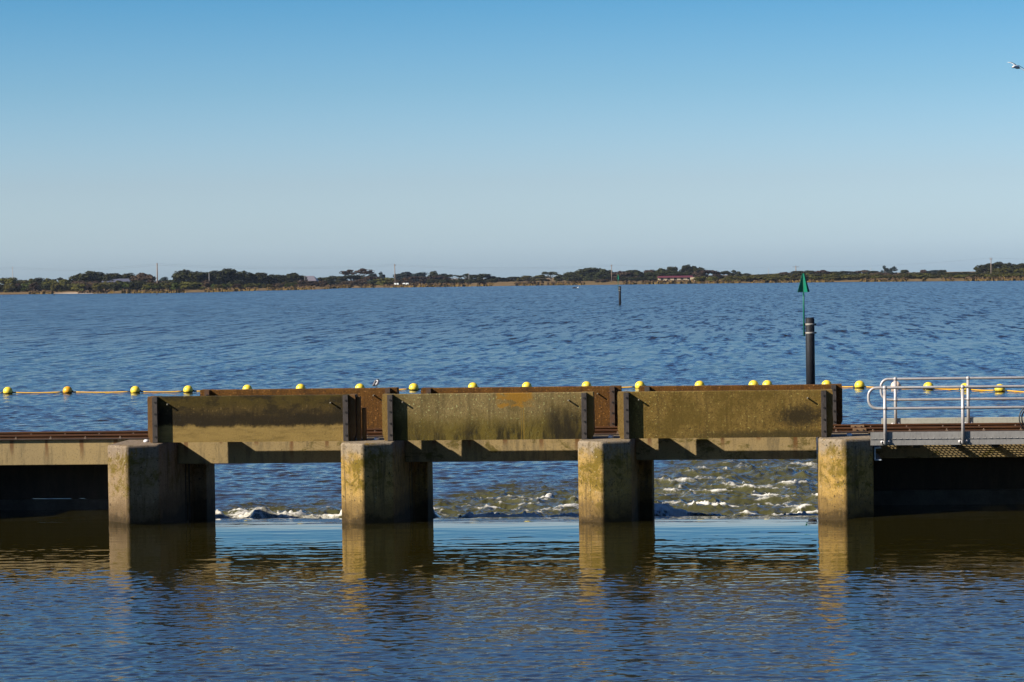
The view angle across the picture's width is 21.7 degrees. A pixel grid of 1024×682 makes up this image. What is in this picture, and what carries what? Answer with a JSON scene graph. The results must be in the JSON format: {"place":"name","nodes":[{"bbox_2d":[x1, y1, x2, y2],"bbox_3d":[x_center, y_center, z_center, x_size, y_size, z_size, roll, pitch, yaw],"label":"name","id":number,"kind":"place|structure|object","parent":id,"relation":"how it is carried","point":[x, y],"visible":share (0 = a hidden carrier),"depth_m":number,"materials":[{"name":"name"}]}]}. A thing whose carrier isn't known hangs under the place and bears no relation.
{"place":"outdoors","nodes":[
{"label":"outdoors","id":0,"kind":"place"},
{"bbox_2d":[0,271,1023,294],"bbox_3d":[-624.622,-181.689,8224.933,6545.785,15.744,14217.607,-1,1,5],"label":"bank","id":1,"kind":"structure","parent":0,"point":[510,283],"depth_m":1230.06,"materials":[{"name":"green plant"}]},
{"bbox_2d":[0,277,19,291],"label":"tree","id":2,"kind":"object","parent":1,"relation":"on","point":[11,280],"visible":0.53,"depth_m":1223.75,"materials":[{"name":"green plant"}]},
{"bbox_2d":[3,283,16,291],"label":"bush","id":3,"kind":"object","parent":1,"relation":"on","point":[10,287],"visible":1,"depth_m":1189.16,"materials":[{"name":"green plant"}]},
{"bbox_2d":[14,283,22,291],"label":"bush","id":4,"kind":"object","parent":1,"relation":"on","point":[18,286],"visible":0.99,"depth_m":1194.04,"materials":[{"name":"green plant"}]},
{"bbox_2d":[20,283,32,291],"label":"bush","id":5,"kind":"object","parent":1,"relation":"on","point":[25,286],"visible":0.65,"depth_m":1211.01,"materials":[{"name":"green plant"}]},
{"bbox_2d":[26,282,40,290],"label":"bush","id":6,"kind":"object","parent":1,"relation":"on","point":[34,286],"visible":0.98,"depth_m":1197.63,"materials":[{"name":"green plant"}]},
{"bbox_2d":[50,282,63,291],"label":"bush","id":7,"kind":"object","parent":1,"relation":"on","point":[55,286],"visible":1,"depth_m":1173.79,"materials":[{"name":"green plant"}]},
{"bbox_2d":[60,283,70,290],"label":"bush","id":8,"kind":"object","parent":1,"relation":"on","point":[67,286],"visible":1,"depth_m":1183.31,"materials":[{"name":"green plant"}]},
{"bbox_2d":[71,283,85,290],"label":"bush","id":9,"kind":"object","parent":1,"relation":"on","point":[78,287],"visible":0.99,"depth_m":1160.56,"materials":[{"name":"green plant"}]},
{"bbox_2d":[68,271,104,282],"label":"tree","id":10,"kind":"object","parent":1,"relation":"on","point":[88,276],"visible":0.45,"depth_m":1239.85,"materials":[{"name":"green plant"}]},
{"bbox_2d":[91,283,107,290],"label":"bush","id":11,"kind":"object","parent":1,"relation":"on","point":[97,286],"visible":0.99,"depth_m":1152.07,"materials":[{"name":"green plant"}]},
{"bbox_2d":[101,275,115,281],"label":"tree","id":12,"kind":"object","parent":1,"relation":"on","point":[106,278],"visible":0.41,"depth_m":1225.24,"materials":[{"name":"green plant"}]},
{"bbox_2d":[102,273,120,278],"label":"tree","id":13,"kind":"object","parent":1,"relation":"on","point":[118,276],"visible":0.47,"depth_m":1232.70,"materials":[{"name":"green plant"}]},
{"bbox_2d":[108,283,122,290],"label":"bush","id":14,"kind":"object","parent":1,"relation":"on","point":[115,286],"visible":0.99,"depth_m":1133.60,"materials":[{"name":"green plant"}]},
{"bbox_2d":[118,282,130,289],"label":"bush","id":15,"kind":"object","parent":1,"relation":"on","point":[124,285],"visible":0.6,"depth_m":1151.51,"materials":[{"name":"green plant"}]},
{"bbox_2d":[121,272,133,278],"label":"tree","id":16,"kind":"object","parent":1,"relation":"on","point":[127,275],"visible":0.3,"depth_m":1231.21,"materials":[{"name":"green plant"}]},
{"bbox_2d":[128,282,140,289],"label":"bush","id":17,"kind":"object","parent":1,"relation":"on","point":[133,286],"visible":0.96,"depth_m":1121.89,"materials":[{"name":"green plant"}]},
{"bbox_2d":[129,273,155,281],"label":"tree","id":18,"kind":"object","parent":1,"relation":"on","point":[143,277],"visible":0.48,"depth_m":1192.42,"materials":[{"name":"green plant"}]},
{"bbox_2d":[141,282,161,289],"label":"bush","id":19,"kind":"object","parent":1,"relation":"on","point":[146,286],"visible":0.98,"depth_m":1118.93,"materials":[{"name":"green plant"}]},
{"bbox_2d":[145,284,161,289],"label":"bush","id":20,"kind":"object","parent":1,"relation":"on","point":[156,287],"visible":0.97,"depth_m":1117.46,"materials":[{"name":"green plant"}]},
{"bbox_2d":[171,269,208,287],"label":"tree","id":21,"kind":"object","parent":1,"relation":"on","point":[183,274],"visible":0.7,"depth_m":1197.73,"materials":[{"name":"green plant"}]},
{"bbox_2d":[178,281,206,289],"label":"bush","id":22,"kind":"object","parent":1,"relation":"on","point":[186,285],"visible":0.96,"depth_m":1124.16,"materials":[{"name":"green plant"}]},
{"bbox_2d":[201,280,212,287],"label":"bush","id":23,"kind":"object","parent":1,"relation":"on","point":[207,284],"visible":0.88,"depth_m":1149.70,"materials":[{"name":"green plant"}]},
{"bbox_2d":[202,272,217,283],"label":"tree","id":24,"kind":"object","parent":1,"relation":"on","point":[211,276],"visible":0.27,"depth_m":1215.79,"materials":[{"name":"green plant"}]},
{"bbox_2d":[216,273,230,284],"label":"tree","id":25,"kind":"object","parent":1,"relation":"on","point":[226,281],"visible":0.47,"depth_m":1240.21,"materials":[{"name":"green plant"}]},
{"bbox_2d":[208,268,245,286],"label":"tree","id":26,"kind":"object","parent":1,"relation":"on","point":[236,276],"visible":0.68,"depth_m":1239.69,"materials":[{"name":"green plant"}]},
{"bbox_2d":[238,270,256,283],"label":"tree","id":27,"kind":"object","parent":1,"relation":"on","point":[248,275],"visible":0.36,"depth_m":1292.51,"materials":[{"name":"green plant"}]},
{"bbox_2d":[249,272,272,285],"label":"tree","id":28,"kind":"object","parent":1,"relation":"on","point":[261,276],"visible":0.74,"depth_m":1295.59,"materials":[{"name":"green plant"}]},
{"bbox_2d":[264,274,282,283],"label":"tree","id":29,"kind":"object","parent":1,"relation":"on","point":[274,279],"visible":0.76,"depth_m":1301.85,"materials":[{"name":"green plant"}]},
{"bbox_2d":[281,273,306,283],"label":"tree","id":30,"kind":"object","parent":1,"relation":"on","point":[296,277],"visible":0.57,"depth_m":1303.22,"materials":[{"name":"green plant"}]},
{"bbox_2d":[295,280,318,286],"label":"bush","id":31,"kind":"object","parent":1,"relation":"on","point":[305,283],"visible":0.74,"depth_m":1260.26,"materials":[{"name":"green plant"}]},
{"bbox_2d":[305,276,318,281],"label":"house","id":32,"kind":"structure","parent":1,"relation":"on","point":[312,278],"depth_m":1328.48,"materials":[{"name":"white"}]},
{"bbox_2d":[312,281,327,286],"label":"bush","id":33,"kind":"object","parent":1,"relation":"on","point":[322,283],"visible":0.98,"depth_m":1269.02,"materials":[{"name":"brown plant"}]},
{"bbox_2d":[317,277,334,284],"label":"tree","id":34,"kind":"object","parent":1,"relation":"on","point":[326,279],"visible":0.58,"depth_m":1377.38,"materials":[{"name":"green plant"}]},
{"bbox_2d":[334,275,365,284],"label":"tree","id":35,"kind":"object","parent":1,"relation":"on","point":[340,279],"visible":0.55,"depth_m":1412.42,"materials":[{"name":"green plant"}]},
{"bbox_2d":[347,280,363,285],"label":"bush","id":36,"kind":"object","parent":1,"relation":"on","point":[356,282],"visible":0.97,"depth_m":1368.64,"materials":[{"name":"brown plant"}]},
{"bbox_2d":[339,268,374,279],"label":"tree","id":37,"kind":"object","parent":1,"relation":"on","point":[349,272],"visible":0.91,"depth_m":1468.48,"materials":[{"name":"green plant"}]},
{"bbox_2d":[359,276,380,280],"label":"tree","id":38,"kind":"object","parent":1,"relation":"on","point":[366,278],"visible":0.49,"depth_m":1406.02,"materials":[{"name":"green plant"}]},
{"bbox_2d":[393,272,413,282],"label":"tree","id":39,"kind":"object","parent":1,"relation":"on","point":[402,275],"visible":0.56,"depth_m":1715.39,"materials":[{"name":"green plant"}]},
{"bbox_2d":[401,276,428,283],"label":"tree","id":40,"kind":"object","parent":1,"relation":"on","point":[410,279],"visible":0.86,"depth_m":1493.61,"materials":[{"name":"green plant"}]},
{"bbox_2d":[410,272,428,280],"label":"tree","id":41,"kind":"object","parent":1,"relation":"on","point":[423,274],"visible":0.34,"depth_m":1711.91,"materials":[{"name":"green plant"}]},
{"bbox_2d":[425,276,451,279],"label":"tree","id":42,"kind":"object","parent":1,"relation":"on","point":[437,277],"visible":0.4,"depth_m":1511.04,"materials":[{"name":"green plant"}]},
{"bbox_2d":[464,273,495,279],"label":"tree","id":43,"kind":"object","parent":1,"relation":"on","point":[485,276],"visible":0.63,"depth_m":1547.40,"materials":[{"name":"green plant"}]},
{"bbox_2d":[517,276,532,281],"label":"tree","id":44,"kind":"object","parent":1,"relation":"on","point":[526,278],"visible":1,"depth_m":1565.73,"materials":[{"name":"green plant"}]},
{"bbox_2d":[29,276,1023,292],"bbox_3d":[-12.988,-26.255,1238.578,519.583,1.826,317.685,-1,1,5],"label":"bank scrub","id":45,"kind":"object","parent":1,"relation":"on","point":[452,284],"visible":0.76,"depth_m":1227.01,"materials":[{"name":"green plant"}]},
{"bbox_2d":[528,275,550,280],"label":"tree","id":46,"kind":"object","parent":1,"relation":"on","point":[540,277],"visible":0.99,"depth_m":1563.08,"materials":[{"name":"green plant"}]},
{"bbox_2d":[542,272,560,278],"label":"tree","id":47,"kind":"object","parent":1,"relation":"on","point":[548,273],"visible":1,"depth_m":1553.97,"materials":[{"name":"green plant"}]},
{"bbox_2d":[562,271,585,280],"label":"tree","id":48,"kind":"object","parent":1,"relation":"on","point":[565,276],"visible":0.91,"depth_m":1514.36,"materials":[{"name":"green plant"}]},
{"bbox_2d":[566,273,583,280],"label":"tree","id":49,"kind":"object","parent":1,"relation":"on","point":[573,275],"visible":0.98,"depth_m":1506.88,"materials":[{"name":"green plant"}]},
{"bbox_2d":[574,267,604,280],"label":"tree","id":50,"kind":"object","parent":1,"relation":"on","point":[588,270],"visible":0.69,"depth_m":1506.50,"materials":[{"name":"green plant"}]},
{"bbox_2d":[584,272,601,280],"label":"tree","id":51,"kind":"object","parent":1,"relation":"on","point":[588,277],"visible":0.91,"depth_m":1493.82,"materials":[{"name":"green plant"}]},
{"bbox_2d":[593,272,610,280],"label":"tree","id":52,"kind":"object","parent":1,"relation":"on","point":[606,274],"visible":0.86,"depth_m":1488.61,"materials":[{"name":"green plant"}]},
{"bbox_2d":[615,272,639,280],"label":"tree","id":53,"kind":"object","parent":1,"relation":"on","point":[627,274],"visible":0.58,"depth_m":1476.80,"materials":[{"name":"green plant"}]},
{"bbox_2d":[661,270,677,275],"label":"tree","id":54,"kind":"object","parent":1,"relation":"on","point":[669,273],"visible":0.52,"depth_m":1469.45,"materials":[{"name":"green plant"}]},
{"bbox_2d":[657,276,706,280],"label":"house","id":55,"kind":"structure","parent":1,"relation":"on","point":[665,278],"depth_m":1339.17,"materials":[{"name":"white paint"}]},
{"bbox_2d":[679,264,693,275],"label":"tree","id":56,"kind":"object","parent":1,"relation":"on","point":[687,268],"visible":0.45,"depth_m":1514.98,"materials":[{"name":"green plant"}]},
{"bbox_2d":[692,276,707,281],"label":"bush","id":57,"kind":"object","parent":1,"relation":"on","point":[701,278],"visible":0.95,"depth_m":1264.72,"materials":[{"name":"green plant"}]},
{"bbox_2d":[692,270,721,278],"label":"tree","id":58,"kind":"object","parent":1,"relation":"on","point":[705,272],"visible":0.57,"depth_m":1431.92,"materials":[{"name":"plant"}]},
{"bbox_2d":[718,271,734,277],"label":"tree","id":59,"kind":"object","parent":1,"relation":"on","point":[728,273],"visible":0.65,"depth_m":1437.44,"materials":[{"name":"green plant"}]},
{"bbox_2d":[721,276,742,280],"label":"bush","id":60,"kind":"object","parent":1,"relation":"on","point":[732,278],"visible":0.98,"depth_m":1253.60,"materials":[{"name":"green plant"}]},
{"bbox_2d":[739,275,757,281],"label":"bush","id":61,"kind":"object","parent":1,"relation":"on","point":[748,278],"visible":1,"depth_m":1245.62,"materials":[{"name":"green plant"}]},
{"bbox_2d":[762,275,780,280],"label":"bush","id":62,"kind":"object","parent":1,"relation":"on","point":[772,278],"visible":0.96,"depth_m":1234.45,"materials":[{"name":"green plant"}]},
{"bbox_2d":[809,275,833,279],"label":"bush","id":63,"kind":"object","parent":1,"relation":"on","point":[819,277],"visible":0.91,"depth_m":1214.68,"materials":[{"name":"green plant"}]},
{"bbox_2d":[828,275,846,280],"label":"bush","id":64,"kind":"object","parent":1,"relation":"on","point":[836,277],"visible":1,"depth_m":1204.17,"materials":[{"name":"green plant"}]},
{"bbox_2d":[917,275,936,278],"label":"bush","id":65,"kind":"object","parent":1,"relation":"on","point":[924,276],"visible":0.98,"depth_m":1161.75,"materials":[{"name":"green plant"}]},
{"bbox_2d":[984,262,1003,271],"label":"tree","id":66,"kind":"object","parent":1,"relation":"on","point":[998,264],"visible":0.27,"depth_m":1323.83,"materials":[{"name":"green plant"}]},
{"bbox_2d":[988,267,1013,273],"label":"tree","id":67,"kind":"object","parent":1,"relation":"on","point":[1007,270],"visible":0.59,"depth_m":1264.58,"materials":[{"name":"green plant"}]},
{"bbox_2d":[1001,262,1016,267],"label":"tree","id":68,"kind":"object","parent":1,"relation":"on","point":[1010,265],"visible":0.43,"depth_m":1315.13,"materials":[{"name":"green plant"}]},
{"bbox_2d":[0,504,1023,681],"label":"river water","id":69,"kind":"structure","parent":0,"point":[910,593],"depth_m":37.77,"materials":[{"name":"blue liquid"}]},
{"bbox_2d":[108,439,215,524],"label":"barrage pier","id":70,"kind":"structure","parent":69,"relation":"in","point":[149,483],"depth_m":50.86,"materials":[{"name":"concrete"}]},
{"bbox_2d":[147,394,357,442],"bbox_3d":[-4.993,1.488,51.253,4.047,0.885,0.488,-1,1,5],"label":"stop log","id":71,"kind":"object","parent":70,"relation":"on","point":[262,418],"visible":1,"depth_m":51.17,"materials":[{"name":"concrete"}]},
{"bbox_2d":[178,441,345,463],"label":"deck beam","id":72,"kind":"structure","parent":70,"relation":"on","point":[260,452],"depth_m":52.26,"materials":[{"name":"concrete"}]},
{"bbox_2d":[200,387,398,428],"bbox_3d":[-4.323,1.403,54.161,4.050,0.869,0.488,-1,1,5],"label":"stop log","id":73,"kind":"object","parent":72,"relation":"on","point":[371,400],"visible":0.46,"depth_m":53.98,"materials":[{"name":"concrete"}]},
{"bbox_2d":[341,437,432,523],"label":"barrage pier","id":74,"kind":"structure","parent":69,"relation":"in","point":[382,481],"depth_m":50.37,"materials":[{"name":"concrete"}]},
{"bbox_2d":[356,396,361,440],"bbox_3d":[-2.931,1.480,51.082,0.075,0.850,0.120,-1,1,5],"label":"timber post","id":75,"kind":"object","parent":74,"relation":"on","point":[358,410],"visible":1,"depth_m":51.03,"materials":[{"name":"brown wood"}]},
{"bbox_2d":[362,408,366,439],"bbox_3d":[-2.834,1.592,51.166,0.075,0.620,0.140,-1,1,5],"label":"timber post","id":76,"kind":"object","parent":74,"relation":"on","point":[364,424],"visible":1,"depth_m":51.10,"materials":[{"name":"brown wood"}]},
{"bbox_2d":[382,391,594,440],"bbox_3d":[-0.457,1.434,50.793,4.050,0.885,0.488,-1,1,5],"label":"stop log","id":77,"kind":"object","parent":74,"relation":"on","point":[500,416],"visible":1,"depth_m":50.71,"materials":[{"name":"concrete"}]},
{"bbox_2d":[405,439,580,461],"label":"deck beam","id":78,"kind":"structure","parent":74,"relation":"on","point":[490,450],"depth_m":51.83,"materials":[{"name":"concrete"}]},
{"bbox_2d":[421,385,621,425],"bbox_3d":[0.187,1.354,53.735,4.050,0.857,0.488,-1,1,5],"label":"stop log","id":79,"kind":"object","parent":78,"relation":"on","point":[606,405],"visible":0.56,"depth_m":53.51,"materials":[{"name":"concrete"}]},
{"bbox_2d":[578,435,654,521],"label":"barrage pier","id":80,"kind":"structure","parent":69,"relation":"in","point":[615,480],"depth_m":49.91,"materials":[{"name":"concrete"}]},
{"bbox_2d":[617,389,832,438],"bbox_3d":[4.019,1.379,50.339,4.049,0.885,0.488,-1,1,5],"label":"stop log","id":81,"kind":"object","parent":80,"relation":"on","point":[727,414],"visible":1,"depth_m":50.25,"materials":[{"name":"concrete"}]},
{"bbox_2d":[636,437,816,459],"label":"deck beam","id":82,"kind":"structure","parent":80,"relation":"on","point":[725,448],"depth_m":51.40,"materials":[{"name":"concrete"}]},
{"bbox_2d":[639,384,842,423],"bbox_3d":[4.567,1.306,53.320,4.050,0.845,0.488,-1,1,5],"label":"stop log","id":83,"kind":"object","parent":82,"relation":"on","point":[837,403],"visible":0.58,"depth_m":53.17,"materials":[{"name":"concrete"}]},
{"bbox_2d":[817,432,873,520],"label":"barrage pier","id":84,"kind":"structure","parent":69,"relation":"in","point":[845,476],"depth_m":49.43,"materials":[{"name":"concrete"}]},
{"bbox_3d":[-11.384,3.786,53.089,1.265,3.713,4.271,-1,1,5],"label":"barrage pier","id":85,"kind":"object","parent":69,"relation":"in","visible":0},
{"bbox_2d":[0,465,108,509],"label":"closed gate","id":86,"kind":"structure","parent":85,"relation":"attached to","point":[38,487],"depth_m":53.67,"materials":[{"name":"metal"}]},
{"bbox_2d":[0,439,129,464],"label":"deck beam","id":87,"kind":"structure","parent":85,"relation":"on","point":[60,452],"depth_m":52.64,"materials":[{"name":"concrete"}]},
{"bbox_2d":[0,423,1022,434],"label":"crane rail","id":88,"kind":"object","parent":87,"relation":"on","point":[596,428],"visible":0.32,"depth_m":52.84,"materials":[{"name":"metal"}]},
{"bbox_3d":[11.014,3.511,50.969,1.265,3.713,4.271,-1,1,5],"label":"barrage pier","id":89,"kind":"object","parent":69,"relation":"in","visible":0},
{"bbox_2d":[868,432,1023,457],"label":"deck beam","id":90,"kind":"structure","parent":89,"relation":"on","point":[949,451],"depth_m":51.00,"materials":[{"name":"metal"}]},
{"bbox_2d":[0,426,1023,439],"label":"crane rail","id":91,"kind":"object","parent":90,"relation":"on","point":[596,432],"visible":0.34,"depth_m":51.53,"materials":[{"name":"metal"}]},
{"bbox_2d":[870,431,1023,459],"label":"steel walkway","id":92,"kind":"structure","parent":90,"relation":"attached to","point":[990,438],"depth_m":49.32,"materials":[{"name":"metal"}]},
{"bbox_2d":[867,385,1023,444],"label":"handrail","id":93,"kind":"object","parent":92,"relation":"attached to","point":[885,408],"visible":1,"depth_m":49.24,"materials":[{"name":"metal"}]},
{"bbox_2d":[1019,409,1023,428],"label":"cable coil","id":94,"kind":"object","parent":92,"relation":"hanging from","point":[1021,418],"visible":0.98,"depth_m":50.17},
{"bbox_2d":[873,457,1023,504],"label":"closed gate","id":95,"kind":"structure","parent":90,"relation":"attached to","point":[940,481],"depth_m":51.95,"materials":[{"name":"metal"}]},
{"bbox_2d":[880,376,1023,423],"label":"handrail","id":96,"kind":"object","parent":90,"relation":"on","point":[967,379],"visible":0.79,"depth_m":53.13,"materials":[{"name":"metal"}]},
{"bbox_2d":[881,417,1023,423],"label":"kerb","id":97,"kind":"structure","parent":90,"relation":"on","point":[958,420],"depth_m":53.18,"materials":[{"name":"concrete"}]},
{"bbox_2d":[0,281,1023,518],"bbox_3d":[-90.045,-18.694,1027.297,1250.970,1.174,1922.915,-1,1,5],"label":"lake water","id":98,"kind":"structure","parent":0,"point":[872,334],"depth_m":174.03,"materials":[{"name":"blue liquid"}]},
{"bbox_2d":[2,387,12,393],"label":"float buoy","id":99,"kind":"object","parent":98,"relation":"on","point":[7,390],"visible":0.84,"depth_m":122.34,"materials":[{"name":"plastic"}]},
{"bbox_2d":[62,386,72,392],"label":"float buoy","id":100,"kind":"object","parent":98,"relation":"on","point":[67,389],"visible":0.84,"depth_m":121.98,"materials":[{"name":"plastic"}]},
{"bbox_2d":[130,386,140,392],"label":"float buoy","id":101,"kind":"object","parent":98,"relation":"on","point":[135,389],"visible":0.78,"depth_m":121.19,"materials":[{"name":"plastic"}]},
{"bbox_2d":[182,385,193,392],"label":"float buoy","id":102,"kind":"object","parent":98,"relation":"on","point":[187,389],"visible":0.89,"depth_m":120.93,"materials":[{"name":"plastic"}]},
{"bbox_2d":[408,383,419,390],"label":"float buoy","id":103,"kind":"object","parent":98,"relation":"on","point":[413,387],"visible":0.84,"depth_m":119.69,"materials":[{"name":"plastic"}]},
{"bbox_2d":[0,386,1023,392],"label":"boom rope","id":104,"kind":"object","parent":98,"relation":"on","point":[406,389],"visible":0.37,"depth_m":121.21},
{"bbox_2d":[798,273,816,383],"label":"channel marker","id":105,"kind":"object","parent":98,"relation":"in","point":[809,328],"visible":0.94,"depth_m":118.35,"materials":[{"name":"black metal"}]},
{"bbox_2d":[854,381,864,387],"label":"float buoy","id":106,"kind":"object","parent":98,"relation":"on","point":[859,384],"visible":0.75,"depth_m":115.50,"materials":[{"name":"plastic"}]},
{"bbox_2d":[0,0,1023,284],"label":"sky","id":107,"kind":"structure","parent":0,"point":[506,138],"materials":[{"name":"blue"}]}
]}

